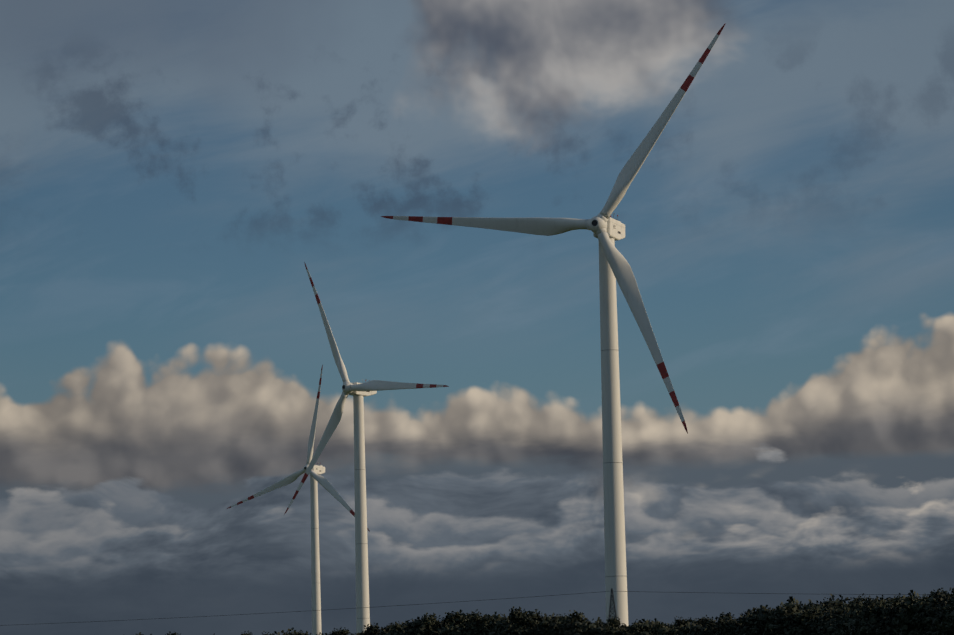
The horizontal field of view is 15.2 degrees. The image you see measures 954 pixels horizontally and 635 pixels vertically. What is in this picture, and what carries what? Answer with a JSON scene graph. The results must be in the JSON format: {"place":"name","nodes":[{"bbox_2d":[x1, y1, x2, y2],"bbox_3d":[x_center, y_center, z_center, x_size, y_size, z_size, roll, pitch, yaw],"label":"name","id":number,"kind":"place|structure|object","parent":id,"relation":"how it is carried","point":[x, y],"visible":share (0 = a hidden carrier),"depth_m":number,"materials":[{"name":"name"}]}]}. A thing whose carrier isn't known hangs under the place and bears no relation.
{"place":"outdoors","nodes":[
{"label":"outdoors","id":0,"kind":"place"},
{"bbox_2d":[0,0,953,634],"label":"sky","id":1,"kind":"structure","parent":0,"point":[171,171],"materials":[{"name":"blue"}]},
{"label":"ground","id":2,"kind":"structure","parent":0,"visible":0},
{"bbox_2d":[281,628,297,634],"bbox_3d":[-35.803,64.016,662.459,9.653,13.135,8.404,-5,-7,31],"label":"tree","id":3,"kind":"object","parent":2,"relation":"on","point":[290,633],"visible":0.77,"depth_m":662.91,"materials":[{"name":"green plant"}]},
{"bbox_2d":[227,364,369,634],"bbox_3d":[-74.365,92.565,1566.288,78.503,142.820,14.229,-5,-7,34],"label":"wind turbine","id":4,"kind":"object","parent":2,"relation":"on","point":[316,477],"visible":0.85,"depth_m":1562.84,"materials":[{"name":"grey metal"}]},
{"bbox_2d":[330,628,338,634],"bbox_3d":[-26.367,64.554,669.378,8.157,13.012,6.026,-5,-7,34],"label":"tree","id":5,"kind":"object","parent":2,"relation":"on","point":[334,632],"visible":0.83,"depth_m":669.81,"materials":[{"name":"green plant"}]},
{"bbox_2d":[337,627,348,634],"bbox_3d":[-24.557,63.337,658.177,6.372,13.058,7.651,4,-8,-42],"label":"tree","id":6,"kind":"object","parent":2,"relation":"on","point":[344,632],"visible":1,"depth_m":658.68,"materials":[{"name":"green plant"}]},
{"bbox_2d":[285,262,448,633],"bbox_3d":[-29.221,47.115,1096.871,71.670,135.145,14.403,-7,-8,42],"label":"wind turbine","id":7,"kind":"object","parent":2,"relation":"on","point":[357,391],"visible":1,"depth_m":1102.08,"materials":[{"name":"grey metal"}]},
{"bbox_2d":[360,623,380,634],"bbox_3d":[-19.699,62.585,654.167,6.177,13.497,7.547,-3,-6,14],"label":"tree","id":8,"kind":"object","parent":2,"relation":"on","point":[372,629],"visible":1,"depth_m":653.83,"materials":[{"name":"green plant"}]},
{"bbox_2d":[384,623,394,633],"bbox_3d":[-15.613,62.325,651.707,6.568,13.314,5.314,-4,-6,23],"label":"tree","id":9,"kind":"object","parent":2,"relation":"on","point":[390,627],"visible":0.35,"depth_m":652.15,"materials":[{"name":"green plant"}]},
{"bbox_2d":[379,621,406,634],"bbox_3d":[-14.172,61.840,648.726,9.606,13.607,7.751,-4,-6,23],"label":"tree","id":10,"kind":"object","parent":2,"relation":"on","point":[382,633],"visible":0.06,"depth_m":649.99,"materials":[{"name":"green plant"}]},
{"bbox_2d":[391,622,404,632],"bbox_3d":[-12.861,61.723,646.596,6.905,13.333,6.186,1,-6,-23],"label":"tree","id":11,"kind":"object","parent":2,"relation":"on","point":[398,626],"visible":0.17,"depth_m":646.32,"materials":[{"name":"green plant"}]},
{"bbox_2d":[389,624,408,634],"bbox_3d":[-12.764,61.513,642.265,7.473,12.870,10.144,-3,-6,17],"label":"tree","id":12,"kind":"object","parent":2,"relation":"on","point":[404,631],"visible":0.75,"depth_m":640.43,"materials":[{"name":"green plant"}]},
{"bbox_2d":[398,617,437,634],"bbox_3d":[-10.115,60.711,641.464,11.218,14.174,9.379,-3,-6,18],"label":"tree","id":13,"kind":"object","parent":2,"relation":"on","point":[421,629],"visible":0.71,"depth_m":639.90,"materials":[{"name":"green plant"}]},
{"bbox_2d":[406,617,440,634],"bbox_3d":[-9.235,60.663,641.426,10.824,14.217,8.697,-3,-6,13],"label":"tree","id":14,"kind":"object","parent":2,"relation":"on","point":[425,626],"visible":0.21,"depth_m":640.25,"materials":[{"name":"green plant"}]},
{"bbox_2d":[411,612,440,634],"bbox_3d":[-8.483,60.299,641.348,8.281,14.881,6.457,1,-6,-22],"label":"tree","id":15,"kind":"object","parent":2,"relation":"on","point":[429,619],"visible":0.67,"depth_m":640.21,"materials":[{"name":"green plant"}]},
{"bbox_2d":[435,620,448,634],"bbox_3d":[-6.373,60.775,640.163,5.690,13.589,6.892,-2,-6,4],"label":"tree","id":16,"kind":"object","parent":2,"relation":"on","point":[440,624],"visible":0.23,"depth_m":640.50,"materials":[{"name":"green plant"}]},
{"bbox_2d":[437,620,465,634],"bbox_3d":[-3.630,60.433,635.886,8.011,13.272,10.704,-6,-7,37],"label":"tree","id":17,"kind":"object","parent":2,"relation":"on","point":[447,630],"visible":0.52,"depth_m":634.26,"materials":[{"name":"green plant"}]},
{"bbox_2d":[440,612,462,627],"bbox_3d":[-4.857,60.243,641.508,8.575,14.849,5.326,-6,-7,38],"label":"tree","id":18,"kind":"object","parent":2,"relation":"on","point":[447,617],"visible":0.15,"depth_m":641.94,"materials":[{"name":"green plant"}]},
{"bbox_2d":[441,609,466,628],"bbox_3d":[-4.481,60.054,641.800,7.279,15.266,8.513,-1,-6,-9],"label":"tree","id":19,"kind":"object","parent":2,"relation":"on","point":[458,618],"visible":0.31,"depth_m":641.74,"materials":[{"name":"green plant"}]},
{"bbox_2d":[454,612,470,625],"bbox_3d":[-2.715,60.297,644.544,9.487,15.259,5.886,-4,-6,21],"label":"tree","id":20,"kind":"object","parent":2,"relation":"on","point":[467,618],"visible":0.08,"depth_m":643.97,"materials":[{"name":"green plant"}]},
{"bbox_2d":[464,609,478,618],"bbox_3d":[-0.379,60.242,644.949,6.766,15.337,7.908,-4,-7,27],"label":"tree","id":21,"kind":"object","parent":2,"relation":"on","point":[472,614],"visible":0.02,"depth_m":645.33,"materials":[{"name":"green plant"}]},
{"bbox_2d":[462,612,485,634],"bbox_3d":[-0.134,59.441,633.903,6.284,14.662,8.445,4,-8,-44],"label":"tree","id":22,"kind":"object","parent":2,"relation":"on","point":[477,618],"visible":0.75,"depth_m":633.43,"materials":[{"name":"green plant"}]},
{"bbox_2d":[476,614,492,634],"bbox_3d":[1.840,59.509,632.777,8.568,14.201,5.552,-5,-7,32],"label":"tree","id":23,"kind":"object","parent":2,"relation":"on","point":[483,620],"visible":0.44,"depth_m":632.84,"materials":[{"name":"green plant"}]},
{"bbox_2d":[479,611,506,634],"bbox_3d":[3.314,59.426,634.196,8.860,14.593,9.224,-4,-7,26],"label":"tree","id":24,"kind":"object","parent":2,"relation":"on","point":[497,617],"visible":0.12,"depth_m":633.76,"materials":[{"name":"green plant"}]},
{"bbox_2d":[485,619,508,634],"bbox_3d":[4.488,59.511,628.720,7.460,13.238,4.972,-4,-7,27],"label":"tree","id":25,"kind":"object","parent":2,"relation":"on","point":[496,631],"visible":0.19,"depth_m":628.84,"materials":[{"name":"green plant"}]},
{"bbox_2d":[487,616,510,634],"bbox_3d":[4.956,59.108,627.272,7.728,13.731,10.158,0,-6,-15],"label":"tree","id":26,"kind":"object","parent":2,"relation":"on","point":[498,626],"visible":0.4,"depth_m":626.98,"materials":[{"name":"green plant"}]},
{"bbox_2d":[488,614,519,631],"bbox_3d":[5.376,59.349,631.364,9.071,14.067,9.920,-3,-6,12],"label":"tree","id":27,"kind":"object","parent":2,"relation":"on","point":[506,621],"visible":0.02,"depth_m":629.76,"materials":[{"name":"green plant"}]},
{"bbox_2d":[498,606,531,634],"bbox_3d":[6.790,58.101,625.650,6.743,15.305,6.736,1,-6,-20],"label":"tree","id":28,"kind":"object","parent":2,"relation":"on","point":[513,615],"visible":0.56,"depth_m":624.53,"materials":[{"name":"green plant"}]},
{"bbox_2d":[506,613,535,634],"bbox_3d":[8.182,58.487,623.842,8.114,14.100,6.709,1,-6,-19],"label":"tree","id":29,"kind":"object","parent":2,"relation":"on","point":[526,621],"visible":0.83,"depth_m":623.35,"materials":[{"name":"green plant"}]},
{"bbox_2d":[523,609,542,628],"bbox_3d":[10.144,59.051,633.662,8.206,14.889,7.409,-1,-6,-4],"label":"tree","id":30,"kind":"object","parent":2,"relation":"on","point":[537,617],"visible":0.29,"depth_m":634.32,"materials":[{"name":"green plant"}]},
{"bbox_2d":[532,613,551,627],"bbox_3d":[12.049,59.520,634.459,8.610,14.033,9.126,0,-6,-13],"label":"tree","id":31,"kind":"object","parent":2,"relation":"on","point":[545,616],"visible":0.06,"depth_m":635.01,"materials":[{"name":"green plant"}]},
{"bbox_2d":[529,614,563,634],"bbox_3d":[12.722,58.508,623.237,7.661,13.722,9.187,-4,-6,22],"label":"tree","id":32,"kind":"object","parent":2,"relation":"on","point":[544,623],"visible":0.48,"depth_m":623.14,"materials":[{"name":"green plant"}]},
{"bbox_2d":[541,617,560,634],"bbox_3d":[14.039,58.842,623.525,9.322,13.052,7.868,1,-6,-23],"label":"tree","id":33,"kind":"object","parent":2,"relation":"on","point":[551,626],"visible":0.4,"depth_m":622.08,"materials":[{"name":"green plant"}]},
{"bbox_2d":[381,23,725,626],"bbox_3d":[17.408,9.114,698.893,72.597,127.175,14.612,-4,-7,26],"label":"wind turbine","id":34,"kind":"object","parent":2,"relation":"on","point":[605,228],"visible":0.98,"depth_m":692.41,"materials":[{"name":"grey metal"}]},
{"bbox_2d":[556,614,566,623],"bbox_3d":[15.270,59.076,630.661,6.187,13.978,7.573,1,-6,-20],"label":"tree","id":35,"kind":"object","parent":2,"relation":"on","point":[563,618],"visible":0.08,"depth_m":630.85,"materials":[{"name":"green plant"}]},
{"bbox_2d":[558,610,589,634],"bbox_3d":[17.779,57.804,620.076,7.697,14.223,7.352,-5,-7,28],"label":"tree","id":36,"kind":"object","parent":2,"relation":"on","point":[578,617],"visible":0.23,"depth_m":619.38,"materials":[{"name":"green plant"}]},
{"bbox_2d":[560,618,591,634],"bbox_3d":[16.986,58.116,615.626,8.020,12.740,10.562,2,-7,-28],"label":"tree","id":37,"kind":"object","parent":2,"relation":"on","point":[584,631],"visible":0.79,"depth_m":614.75,"materials":[{"name":"green plant"}]},
{"bbox_2d":[575,621,602,634],"bbox_3d":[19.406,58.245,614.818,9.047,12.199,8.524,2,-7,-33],"label":"tree","id":38,"kind":"object","parent":2,"relation":"on","point":[589,626],"visible":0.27,"depth_m":613.98,"materials":[{"name":"green plant"}]},
{"bbox_2d":[588,624,605,634],"bbox_3d":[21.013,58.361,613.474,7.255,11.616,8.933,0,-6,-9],"label":"tree","id":39,"kind":"object","parent":2,"relation":"on","point":[598,629],"visible":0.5,"depth_m":612.66,"materials":[{"name":"green plant"}]},
{"bbox_2d":[597,619,608,627],"bbox_3d":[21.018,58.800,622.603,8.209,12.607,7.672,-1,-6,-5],"label":"tree","id":40,"kind":"object","parent":2,"relation":"on","point":[600,620],"visible":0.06,"depth_m":624.03,"materials":[{"name":"green plant"}]},
{"bbox_2d":[608,588,616,618],"bbox_3d":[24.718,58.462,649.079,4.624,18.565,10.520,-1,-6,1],"label":"power pylon","id":41,"kind":"object","parent":2,"relation":"on","point":[612,599],"visible":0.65,"depth_m":649.45,"materials":[{"name":"metal"}]},
{"bbox_2d":[0,591,608,625],"bbox_3d":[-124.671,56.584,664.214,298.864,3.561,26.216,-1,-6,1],"label":"power line","id":42,"kind":"object","parent":41,"relation":"attached to","point":[312,610],"visible":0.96,"depth_m":655.01,"materials":[{"name":"grey metal"}]},
{"bbox_2d":[621,591,930,594],"bbox_3d":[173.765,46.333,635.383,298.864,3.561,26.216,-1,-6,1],"label":"power line","id":43,"kind":"object","parent":41,"relation":"attached to","point":[776,593],"visible":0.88,"depth_m":647.07,"materials":[{"name":"grey metal"}]},
{"bbox_2d":[601,615,624,634],"bbox_3d":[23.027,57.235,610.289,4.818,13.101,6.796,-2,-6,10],"label":"tree","id":44,"kind":"object","parent":2,"relation":"on","point":[607,630],"visible":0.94,"depth_m":610.14,"materials":[{"name":"green plant"}]},
{"bbox_2d":[626,623,640,634],"bbox_3d":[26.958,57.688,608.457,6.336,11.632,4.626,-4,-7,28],"label":"tree","id":45,"kind":"object","parent":2,"relation":"on","point":[633,630],"visible":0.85,"depth_m":608.91,"materials":[{"name":"green plant"}]},
{"bbox_2d":[637,619,655,634],"bbox_3d":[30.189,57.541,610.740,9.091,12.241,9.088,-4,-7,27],"label":"tree","id":46,"kind":"object","parent":2,"relation":"on","point":[647,627],"visible":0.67,"depth_m":609.97,"materials":[{"name":"green plant"}]},
{"bbox_2d":[653,621,668,634],"bbox_3d":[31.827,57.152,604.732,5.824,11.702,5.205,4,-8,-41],"label":"tree","id":47,"kind":"object","parent":2,"relation":"on","point":[657,627],"visible":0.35,"depth_m":604.44,"materials":[{"name":"green plant"}]},
{"bbox_2d":[656,623,680,634],"bbox_3d":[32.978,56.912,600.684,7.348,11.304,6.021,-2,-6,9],"label":"tree","id":48,"kind":"object","parent":2,"relation":"on","point":[666,631],"visible":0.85,"depth_m":600.53,"materials":[{"name":"green plant"}]},
{"bbox_2d":[672,616,687,632],"bbox_3d":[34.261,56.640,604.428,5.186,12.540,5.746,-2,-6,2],"label":"tree","id":49,"kind":"object","parent":2,"relation":"on","point":[679,621],"visible":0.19,"depth_m":604.81,"materials":[{"name":"green plant"}]},
{"bbox_2d":[675,621,708,634],"bbox_3d":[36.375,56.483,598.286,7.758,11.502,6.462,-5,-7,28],"label":"tree","id":50,"kind":"object","parent":2,"relation":"on","point":[685,628],"visible":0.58,"depth_m":598.09,"materials":[{"name":"green plant"}]},
{"bbox_2d":[685,622,713,634],"bbox_3d":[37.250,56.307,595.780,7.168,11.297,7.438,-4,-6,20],"label":"tree","id":51,"kind":"object","parent":2,"relation":"on","point":[698,629],"visible":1,"depth_m":594.94,"materials":[{"name":"green plant"}]},
{"bbox_2d":[694,615,709,629],"bbox_3d":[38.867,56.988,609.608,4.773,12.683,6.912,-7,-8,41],"label":"tree","id":52,"kind":"object","parent":2,"relation":"on","point":[701,621],"visible":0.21,"depth_m":609.88,"materials":[{"name":"green plant"}]},
{"bbox_2d":[704,617,715,626],"bbox_3d":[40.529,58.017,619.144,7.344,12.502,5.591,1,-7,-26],"label":"tree","id":53,"kind":"object","parent":2,"relation":"on","point":[710,622],"visible":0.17,"depth_m":619.43,"materials":[{"name":"green plant"}]},
{"bbox_2d":[714,617,735,634],"bbox_3d":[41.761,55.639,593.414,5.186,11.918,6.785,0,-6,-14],"label":"tree","id":54,"kind":"object","parent":2,"relation":"on","point":[721,621],"visible":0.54,"depth_m":593.15,"materials":[{"name":"green plant"}]},
{"bbox_2d":[717,612,733,623],"bbox_3d":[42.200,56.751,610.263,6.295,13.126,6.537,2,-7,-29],"label":"tree","id":55,"kind":"object","parent":2,"relation":"on","point":[722,614],"visible":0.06,"depth_m":609.85,"materials":[{"name":"green plant"}]},
{"bbox_2d":[710,613,741,627],"bbox_3d":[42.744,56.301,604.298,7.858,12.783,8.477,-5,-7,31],"label":"tree","id":56,"kind":"object","parent":2,"relation":"on","point":[730,616],"visible":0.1,"depth_m":604.21,"materials":[{"name":"green plant"}]},
{"bbox_2d":[728,618,739,629],"bbox_3d":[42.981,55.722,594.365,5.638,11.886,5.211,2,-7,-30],"label":"tree","id":57,"kind":"object","parent":2,"relation":"on","point":[736,625],"visible":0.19,"depth_m":594.66,"materials":[{"name":"green plant"}]},
{"bbox_2d":[742,607,756,617],"bbox_3d":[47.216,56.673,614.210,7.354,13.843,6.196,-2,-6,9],"label":"tree","id":58,"kind":"object","parent":2,"relation":"on","point":[750,611],"visible":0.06,"depth_m":614.72,"materials":[{"name":"green plant"}]},
{"bbox_2d":[735,605,770,623],"bbox_3d":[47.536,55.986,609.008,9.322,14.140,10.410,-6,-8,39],"label":"tree","id":59,"kind":"object","parent":2,"relation":"on","point":[741,615],"visible":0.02,"depth_m":610.67,"materials":[{"name":"green plant"}]},
{"bbox_2d":[734,605,772,634],"bbox_3d":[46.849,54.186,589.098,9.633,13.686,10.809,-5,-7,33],"label":"tree","id":60,"kind":"object","parent":2,"relation":"on","point":[746,620],"visible":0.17,"depth_m":588.00,"materials":[{"name":"green plant"}]},
{"bbox_2d":[756,604,802,634],"bbox_3d":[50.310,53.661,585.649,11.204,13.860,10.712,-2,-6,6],"label":"tree","id":61,"kind":"object","parent":2,"relation":"on","point":[780,613],"visible":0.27,"depth_m":583.99,"materials":[{"name":"green plant"}]},
{"bbox_2d":[772,608,798,634],"bbox_3d":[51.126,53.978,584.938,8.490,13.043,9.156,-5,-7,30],"label":"tree","id":62,"kind":"object","parent":2,"relation":"on","point":[787,616],"visible":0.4,"depth_m":583.06,"materials":[{"name":"green plant"}]},
{"bbox_2d":[772,596,819,630],"bbox_3d":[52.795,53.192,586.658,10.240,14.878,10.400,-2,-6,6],"label":"tree","id":63,"kind":"object","parent":2,"relation":"on","point":[790,605],"visible":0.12,"depth_m":585.33,"materials":[{"name":"green plant"}]},
{"bbox_2d":[782,613,817,634],"bbox_3d":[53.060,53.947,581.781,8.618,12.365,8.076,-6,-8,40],"label":"tree","id":64,"kind":"object","parent":2,"relation":"on","point":[796,626],"visible":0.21,"depth_m":581.17,"materials":[{"name":"green plant"}]},
{"bbox_2d":[791,606,816,633],"bbox_3d":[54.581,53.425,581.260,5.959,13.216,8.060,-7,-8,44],"label":"tree","id":65,"kind":"object","parent":2,"relation":"on","point":[807,614],"visible":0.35,"depth_m":580.93,"materials":[{"name":"green plant"}]},
{"bbox_2d":[797,606,823,634],"bbox_3d":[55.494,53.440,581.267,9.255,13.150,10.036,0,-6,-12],"label":"tree","id":66,"kind":"object","parent":2,"relation":"on","point":[804,622],"depth_m":581.27,"materials":[{"name":"green plant"}]},
{"bbox_2d":[798,599,825,611],"bbox_3d":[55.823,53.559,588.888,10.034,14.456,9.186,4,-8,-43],"label":"tree","id":67,"kind":"object","parent":2,"relation":"on","point":[810,602],"visible":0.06,"depth_m":590.42,"materials":[{"name":"green plant"}]},
{"bbox_2d":[811,613,824,623],"bbox_3d":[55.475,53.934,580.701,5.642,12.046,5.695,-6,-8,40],"label":"tree","id":68,"kind":"object","parent":2,"relation":"on","point":[817,617],"visible":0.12,"depth_m":580.75,"materials":[{"name":"green plant"}]},
{"bbox_2d":[815,606,842,634],"bbox_3d":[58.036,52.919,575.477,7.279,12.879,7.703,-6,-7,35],"label":"tree","id":69,"kind":"object","parent":2,"relation":"on","point":[828,615],"visible":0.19,"depth_m":575.18,"materials":[{"name":"green plant"}]},
{"bbox_2d":[813,604,847,624],"bbox_3d":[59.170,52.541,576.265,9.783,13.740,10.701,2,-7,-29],"label":"tree","id":70,"kind":"object","parent":2,"relation":"on","point":[839,611],"visible":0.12,"depth_m":576.46,"materials":[{"name":"green plant"}]},
{"bbox_2d":[820,599,850,611],"bbox_3d":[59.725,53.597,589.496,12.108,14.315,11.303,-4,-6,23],"label":"tree","id":71,"kind":"object","parent":2,"relation":"on","point":[839,603],"visible":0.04,"depth_m":588.60,"materials":[{"name":"green plant"}]},
{"bbox_2d":[824,594,850,606],"bbox_3d":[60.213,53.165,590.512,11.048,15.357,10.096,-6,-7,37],"label":"tree","id":72,"kind":"object","parent":2,"relation":"on","point":[838,600],"visible":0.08,"depth_m":592.02,"materials":[{"name":"green plant"}]},
{"bbox_2d":[842,597,861,617],"bbox_3d":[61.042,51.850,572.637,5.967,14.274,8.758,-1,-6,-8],"label":"tree","id":73,"kind":"object","parent":2,"relation":"on","point":[851,605],"visible":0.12,"depth_m":572.63,"materials":[{"name":"green plant"}]},
{"bbox_2d":[842,604,861,613],"bbox_3d":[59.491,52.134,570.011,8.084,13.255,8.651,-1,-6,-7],"label":"tree","id":74,"kind":"object","parent":2,"relation":"on","point":[853,608],"visible":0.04,"depth_m":569.64,"materials":[{"name":"green plant"}]},
{"bbox_2d":[844,607,860,626],"bbox_3d":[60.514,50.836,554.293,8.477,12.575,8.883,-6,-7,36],"label":"tree","id":75,"kind":"object","parent":2,"relation":"on","point":[852,614],"depth_m":554.59,"materials":[{"name":"green plant"}]},
{"bbox_2d":[849,593,865,602],"bbox_3d":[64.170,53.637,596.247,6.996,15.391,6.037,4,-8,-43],"label":"tree","id":76,"kind":"object","parent":2,"relation":"on","point":[862,600],"visible":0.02,"depth_m":596.78,"materials":[{"name":"green plant"}]},
{"bbox_2d":[847,604,879,634],"bbox_3d":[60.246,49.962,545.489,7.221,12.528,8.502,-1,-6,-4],"label":"tree","id":77,"kind":"object","parent":2,"relation":"on","point":[856,622],"visible":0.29,"depth_m":545.66,"materials":[{"name":"green plant"}]},
{"bbox_2d":[854,595,881,625],"bbox_3d":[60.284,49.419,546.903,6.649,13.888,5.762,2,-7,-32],"label":"tree","id":78,"kind":"object","parent":2,"relation":"on","point":[869,602],"visible":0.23,"depth_m":546.22,"materials":[{"name":"green plant"}]},
{"bbox_2d":[855,600,895,634],"bbox_3d":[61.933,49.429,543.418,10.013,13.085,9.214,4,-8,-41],"label":"tree","id":79,"kind":"object","parent":2,"relation":"on","point":[863,629],"visible":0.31,"depth_m":542.54,"materials":[{"name":"green plant"}]},
{"bbox_2d":[884,597,899,605],"bbox_3d":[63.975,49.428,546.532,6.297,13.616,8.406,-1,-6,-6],"label":"tree","id":80,"kind":"object","parent":2,"relation":"on","point":[892,603],"visible":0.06,"depth_m":546.60,"materials":[{"name":"green plant"}]},
{"bbox_2d":[888,593,899,600],"bbox_3d":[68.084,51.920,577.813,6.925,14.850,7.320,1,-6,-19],"label":"tree","id":81,"kind":"object","parent":2,"relation":"on","point":[898,596],"depth_m":578.39,"materials":[{"name":"green plant"}]},
{"bbox_2d":[890,600,909,634],"bbox_3d":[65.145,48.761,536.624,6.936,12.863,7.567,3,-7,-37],"label":"tree","id":82,"kind":"object","parent":2,"relation":"on","point":[899,606],"visible":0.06,"depth_m":536.00,"materials":[{"name":"green plant"}]},
{"bbox_2d":[891,595,911,607],"bbox_3d":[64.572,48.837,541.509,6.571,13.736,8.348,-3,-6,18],"label":"tree","id":83,"kind":"object","parent":2,"relation":"on","point":[901,599],"visible":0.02,"depth_m":541.67,"materials":[{"name":"green plant"}]},
{"bbox_2d":[892,594,921,634],"bbox_3d":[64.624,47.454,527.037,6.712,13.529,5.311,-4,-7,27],"label":"tree","id":84,"kind":"object","parent":2,"relation":"on","point":[905,609],"visible":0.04,"depth_m":527.30,"materials":[{"name":"green plant"}]},
{"bbox_2d":[896,590,928,606],"bbox_3d":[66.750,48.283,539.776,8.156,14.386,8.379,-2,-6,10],"label":"tree","id":85,"kind":"object","parent":2,"relation":"on","point":[910,592],"depth_m":539.40,"materials":[{"name":"green plant"}]},
{"bbox_2d":[893,594,937,634],"bbox_3d":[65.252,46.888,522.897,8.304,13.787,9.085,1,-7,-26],"label":"tree","id":86,"kind":"object","parent":2,"relation":"on","point":[906,624],"visible":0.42,"depth_m":522.22,"materials":[{"name":"green plant"}]},
{"bbox_2d":[912,588,949,633],"bbox_3d":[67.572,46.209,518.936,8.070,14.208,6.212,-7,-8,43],"label":"tree","id":87,"kind":"object","parent":2,"relation":"on","point":[940,596],"visible":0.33,"depth_m":518.56,"materials":[{"name":"green plant"}]},
{"bbox_2d":[935,587,953,634],"bbox_3d":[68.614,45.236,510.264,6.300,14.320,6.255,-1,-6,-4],"label":"tree","id":88,"kind":"object","parent":2,"relation":"on","point":[949,608],"visible":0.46,"depth_m":510.51,"materials":[{"name":"green plant"}]}
]}

